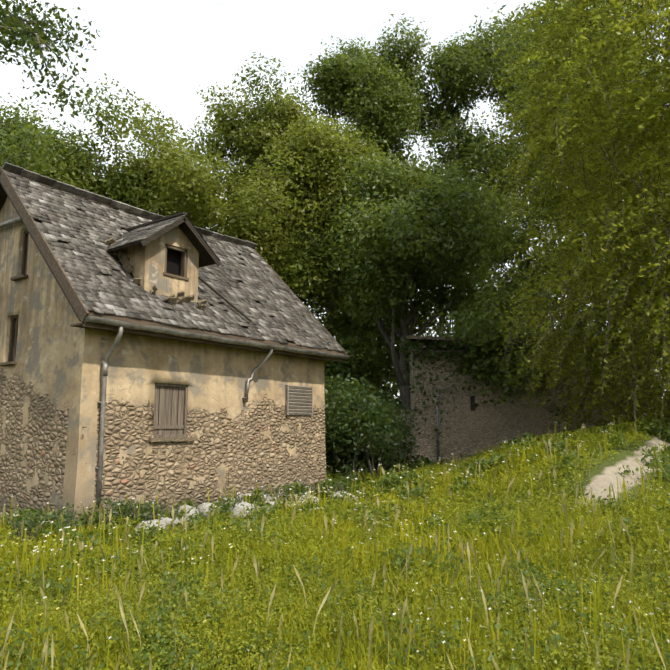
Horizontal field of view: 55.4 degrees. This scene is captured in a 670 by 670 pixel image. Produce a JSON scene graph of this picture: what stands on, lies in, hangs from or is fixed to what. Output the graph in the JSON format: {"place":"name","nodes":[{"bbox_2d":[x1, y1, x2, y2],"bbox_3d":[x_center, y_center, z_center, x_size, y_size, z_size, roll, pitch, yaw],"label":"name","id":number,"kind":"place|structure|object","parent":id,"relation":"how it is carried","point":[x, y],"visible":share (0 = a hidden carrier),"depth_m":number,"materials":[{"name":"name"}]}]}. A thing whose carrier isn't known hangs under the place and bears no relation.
{"place":"outdoors","nodes":[
{"label":"outdoors","id":0,"kind":"place"},
{"bbox_2d":[121,226,198,302],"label":"dormer walls","id":1,"kind":"structure","parent":0,"point":[147,261],"depth_m":12.80,"materials":[{"name":"beige paint"}]},
{"bbox_2d":[166,248,180,275],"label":"window","id":2,"kind":"structure","parent":1,"relation":"in","point":[173,265],"depth_m":13.29,"materials":[{"name":"black glass"}]},
{"bbox_2d":[163,244,188,280],"bbox_3d":[-3.279,-1.489,13.097,0.140,0.660,0.640,-6,-10,36],"label":"dormer window frame","id":3,"kind":"object","parent":1,"relation":"attached to","point":[184,261],"visible":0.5,"depth_m":13.19,"materials":[{"name":"brown wood"}]},
{"bbox_2d":[0,0,669,398],"bbox_3d":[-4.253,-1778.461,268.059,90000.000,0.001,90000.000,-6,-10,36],"label":"sky","id":4,"kind":"structure","parent":0,"point":[170,56],"depth_m":3046.94,"materials":[{"name":"white"}]},
{"bbox_2d":[1,433,669,669],"bbox_3d":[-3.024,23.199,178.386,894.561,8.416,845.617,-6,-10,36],"label":"terrain","id":5,"kind":"structure","parent":0,"point":[609,468],"depth_m":9.81,"materials":[{"name":"soil"}]},
{"bbox_2d":[0,0,99,124],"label":"tree","id":6,"kind":"object","parent":5,"relation":"on","point":[15,24],"depth_m":8.71,"materials":[{"name":"green plant"}]},
{"bbox_2d":[0,72,159,207],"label":"tree","id":7,"kind":"object","parent":5,"relation":"on","point":[18,130],"depth_m":28.16,"materials":[{"name":"green plant"}]},
{"bbox_2d":[14,106,303,303],"bbox_3d":[-8.354,-1.918,30.271,13.024,15.979,13.786,-6,-10,36],"label":"tree","id":8,"kind":"object","parent":5,"relation":"on","point":[175,190],"depth_m":28.22,"materials":[{"name":"green plant"}]},
{"bbox_2d":[0,196,325,521],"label":"house walls","id":9,"kind":"structure","parent":5,"relation":"on","point":[50,388],"depth_m":11.91,"materials":[{"name":"paint"}]},
{"bbox_2d":[0,231,28,365],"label":"gable window frames","id":10,"kind":"structure","parent":9,"relation":"attached to","point":[23,275],"depth_m":12.50,"materials":[{"name":"brown wood"}]},
{"bbox_2d":[0,181,293,342],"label":"roof deck","id":11,"kind":"structure","parent":9,"relation":"on","point":[3,194],"depth_m":13.11,"materials":[{"name":"brown wood"}]},
{"bbox_2d":[106,212,220,267],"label":"dormer roof trim","id":12,"kind":"structure","parent":9,"relation":"on","point":[207,257],"depth_m":13.22,"materials":[{"name":"wood"}]},
{"bbox_2d":[107,215,184,249],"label":"dormer shingles","id":13,"kind":"object","parent":12,"relation":"on","point":[140,233],"visible":0.96,"depth_m":12.82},
{"bbox_2d":[185,215,219,260],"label":"dormer shingles","id":14,"kind":"object","parent":12,"relation":"attached to","point":[201,236],"depth_m":13.27,"materials":[{"name":"grey wood"}]},
{"bbox_2d":[153,383,187,437],"bbox_3d":[-3.166,1.443,12.202,0.160,1.020,0.930,-6,-10,36],"label":"window shutter","id":15,"kind":"object","parent":9,"relation":"attached to","point":[170,410],"visible":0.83,"depth_m":12.25,"materials":[{"name":"brown wood"}]},
{"bbox_2d":[148,437,194,441],"bbox_3d":[-3.082,1.974,12.062,0.120,0.070,1.050,-6,-10,36],"label":"window sill","id":16,"kind":"structure","parent":9,"relation":"attached to","point":[171,439],"depth_m":11.96,"materials":[{"name":"stone"}]},
{"bbox_2d":[0,167,347,361],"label":"roof trim","id":17,"kind":"structure","parent":9,"relation":"on","point":[60,274],"depth_m":11.80,"materials":[{"name":"brown wood"}]},
{"bbox_2d":[0,166,344,351],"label":"roof shingles","id":18,"kind":"object","parent":17,"relation":"on","point":[84,257],"visible":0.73,"depth_m":13.38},
{"bbox_2d":[2,162,256,248],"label":"roof ridge caps","id":19,"kind":"object","parent":18,"relation":"on","point":[28,174],"visible":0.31,"depth_m":14.38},
{"bbox_2d":[105,238,206,310],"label":"dormer apron stones","id":20,"kind":"object","parent":18,"relation":"on","point":[124,260],"visible":0.85,"depth_m":12.75,"materials":[{"name":"beige stone"}]},
{"bbox_2d":[198,276,251,321],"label":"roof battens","id":21,"kind":"object","parent":18,"relation":"on","point":[224,299],"visible":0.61,"depth_m":14.06,"materials":[{"name":"brown wood"}]},
{"bbox_2d":[0,217,349,503],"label":"gutter and downpipes","id":22,"kind":"object","parent":9,"relation":"attached to","point":[120,325],"visible":0.92,"depth_m":11.22,"materials":[{"name":"metal"}]},
{"bbox_2d":[228,442,249,497],"bbox_3d":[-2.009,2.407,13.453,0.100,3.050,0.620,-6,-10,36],"label":"exposed stone patch","id":23,"kind":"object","parent":9,"relation":"attached to","point":[239,469],"depth_m":13.36,"materials":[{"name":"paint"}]},
{"bbox_2d":[285,385,312,415],"bbox_3d":[-0.845,1.555,15.138,0.073,0.700,0.930,-6,-10,36],"label":"louvered vent","id":24,"kind":"object","parent":9,"relation":"attached to","point":[299,400],"visible":0.98,"depth_m":15.10,"materials":[{"name":"brown wood"}]},
{"bbox_2d":[0,487,357,533],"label":"rocks","id":25,"kind":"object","parent":5,"relation":"on","point":[202,506],"depth_m":11.05,"materials":[{"name":"grey stone"}]},
{"bbox_2d":[1,471,379,544],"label":"wall weeds","id":26,"kind":"object","parent":5,"relation":"on","point":[121,509],"depth_m":10.04,"materials":[{"name":"green plant"}]},
{"bbox_2d":[120,77,389,324],"bbox_3d":[-4.042,-3.654,33.296,13.494,20.143,14.504,-6,-10,36],"label":"tree","id":27,"kind":"object","parent":5,"relation":"on","point":[292,111],"depth_m":31.71,"materials":[{"name":"green plant"}]},
{"bbox_2d":[205,177,413,363],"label":"tree","id":28,"kind":"object","parent":5,"relation":"on","point":[288,237],"depth_m":42.80,"materials":[{"name":"green plant"}]},
{"bbox_2d":[208,111,442,402],"bbox_3d":[-1.898,-2.603,30.649,12.489,17.406,12.782,-6,-10,36],"label":"tree","id":29,"kind":"object","parent":5,"relation":"on","point":[330,154],"depth_m":28.36,"materials":[{"name":"green plant"}]},
{"bbox_2d":[0,429,669,669],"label":"meadow grass","id":30,"kind":"structure","parent":5,"relation":"on","point":[350,654],"depth_m":6.04,"materials":[{"name":"green plant"}]},
{"bbox_2d":[0,420,669,669],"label":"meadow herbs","id":31,"kind":"object","parent":5,"relation":"on","point":[339,516],"visible":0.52,"depth_m":5.82,"materials":[{"name":"green plant"}]},
{"bbox_2d":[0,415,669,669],"bbox_3d":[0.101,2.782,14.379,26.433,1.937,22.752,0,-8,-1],"label":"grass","id":32,"kind":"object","parent":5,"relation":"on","point":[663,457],"visible":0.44,"depth_m":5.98,"materials":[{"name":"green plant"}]},
{"bbox_2d":[0,415,669,669],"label":"meadow seed stalks","id":33,"kind":"object","parent":5,"relation":"on","point":[256,566],"visible":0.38,"depth_m":5.76,"materials":[{"name":"plant"}]},
{"bbox_2d":[0,409,669,669],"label":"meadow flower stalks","id":34,"kind":"object","parent":5,"relation":"on","point":[536,652],"visible":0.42,"depth_m":6.29,"materials":[{"name":"green plant"}]},
{"bbox_2d":[1,408,669,669],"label":"white meadow flowers","id":35,"kind":"object","parent":5,"relation":"on","point":[389,526],"visible":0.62,"depth_m":7.28,"materials":[{"name":"plant"}]},
{"bbox_2d":[9,408,669,656],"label":"yellow meadow flowers","id":36,"kind":"object","parent":5,"relation":"on","point":[365,524],"visible":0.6,"depth_m":7.21,"materials":[{"name":"yellow plant"}]},
{"bbox_2d":[276,151,566,409],"bbox_3d":[3.470,-1.061,26.534,11.919,13.092,10.467,-6,-10,36],"label":"tree","id":37,"kind":"object","parent":5,"relation":"on","point":[380,228],"depth_m":25.04,"materials":[{"name":"green plant"}]},
{"bbox_2d":[322,13,606,391],"bbox_3d":[7.044,-5.626,34.151,15.114,23.774,13.601,-6,-10,36],"label":"tree","id":38,"kind":"object","parent":5,"relation":"on","point":[447,62],"depth_m":33.60,"materials":[{"name":"green plant"}]},
{"bbox_2d":[324,374,669,479],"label":"shrubs","id":39,"kind":"object","parent":5,"relation":"on","point":[341,408],"depth_m":18.03,"materials":[{"name":"green plant"}]},
{"bbox_2d":[390,337,645,462],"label":"outbuilding walls","id":40,"kind":"structure","parent":5,"relation":"on","point":[467,432],"depth_m":23.48,"materials":[{"name":"grey stone"}]},
{"bbox_2d":[436,387,453,459],"bbox_3d":[4.062,3.237,23.454,0.676,2.670,0.100,-1,-8,6],"label":"drainpipe","id":41,"kind":"object","parent":40,"relation":"attached to","point":[437,427],"visible":0.92,"depth_m":23.47,"materials":[{"name":"grey metal"}]},
{"bbox_2d":[470,395,474,410],"bbox_3d":[5.079,2.484,23.593,0.160,0.620,0.100,-1,-8,4],"label":"wall opening","id":42,"kind":"object","parent":40,"relation":"in","point":[472,399],"visible":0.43,"depth_m":23.55,"materials":[{"name":"black"}]},
{"bbox_2d":[404,335,616,352],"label":"outbuilding roof","id":43,"kind":"structure","parent":40,"relation":"on","point":[414,338],"depth_m":23.56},
{"bbox_2d":[399,332,665,439],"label":"barn ivy leaves","id":44,"kind":"object","parent":40,"relation":"attached to","point":[418,345],"visible":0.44,"depth_m":23.52,"materials":[{"name":"green plant"}]},
{"bbox_2d":[468,0,669,430],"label":"tree","id":45,"kind":"object","parent":5,"relation":"on","point":[596,135],"depth_m":16.58,"materials":[{"name":"green plant"}]},
{"bbox_2d":[482,126,669,438],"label":"tree","id":46,"kind":"object","parent":5,"relation":"on","point":[600,207],"depth_m":16.10,"materials":[{"name":"green plant"}]},
{"bbox_2d":[223,33,517,388],"bbox_3d":[2.283,-5.639,34.352,10.776,24.217,16.810,-33,-34,75],"label":"tree","id":47,"kind":"object","parent":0,"point":[332,97],"depth_m":33.91,"materials":[{"name":"green plant"}]},
{"bbox_2d":[357,153,540,401],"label":"tree","id":48,"kind":"object","parent":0,"point":[437,332],"depth_m":41.69,"materials":[{"name":"green plant"}]},
{"bbox_2d":[451,117,666,329],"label":"tree","id":49,"kind":"object","parent":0,"point":[554,209],"depth_m":43.41,"materials":[{"name":"green plant"}]},
{"bbox_2d":[464,31,657,336],"bbox_3d":[14.426,-7.117,44.806,19.314,25.718,19.038,-6,-10,36],"label":"tree","id":50,"kind":"object","parent":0,"point":[491,107],"depth_m":39.49,"materials":[{"name":"green plant"}]},
{"bbox_2d":[461,0,669,339],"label":"tree","id":51,"kind":"object","parent":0,"point":[526,41],"depth_m":29.83,"materials":[{"name":"green plant"}]},
{"bbox_2d":[553,0,669,420],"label":"tree","id":52,"kind":"object","parent":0,"point":[605,108],"depth_m":18.23,"materials":[{"name":"green plant"}]}
]}

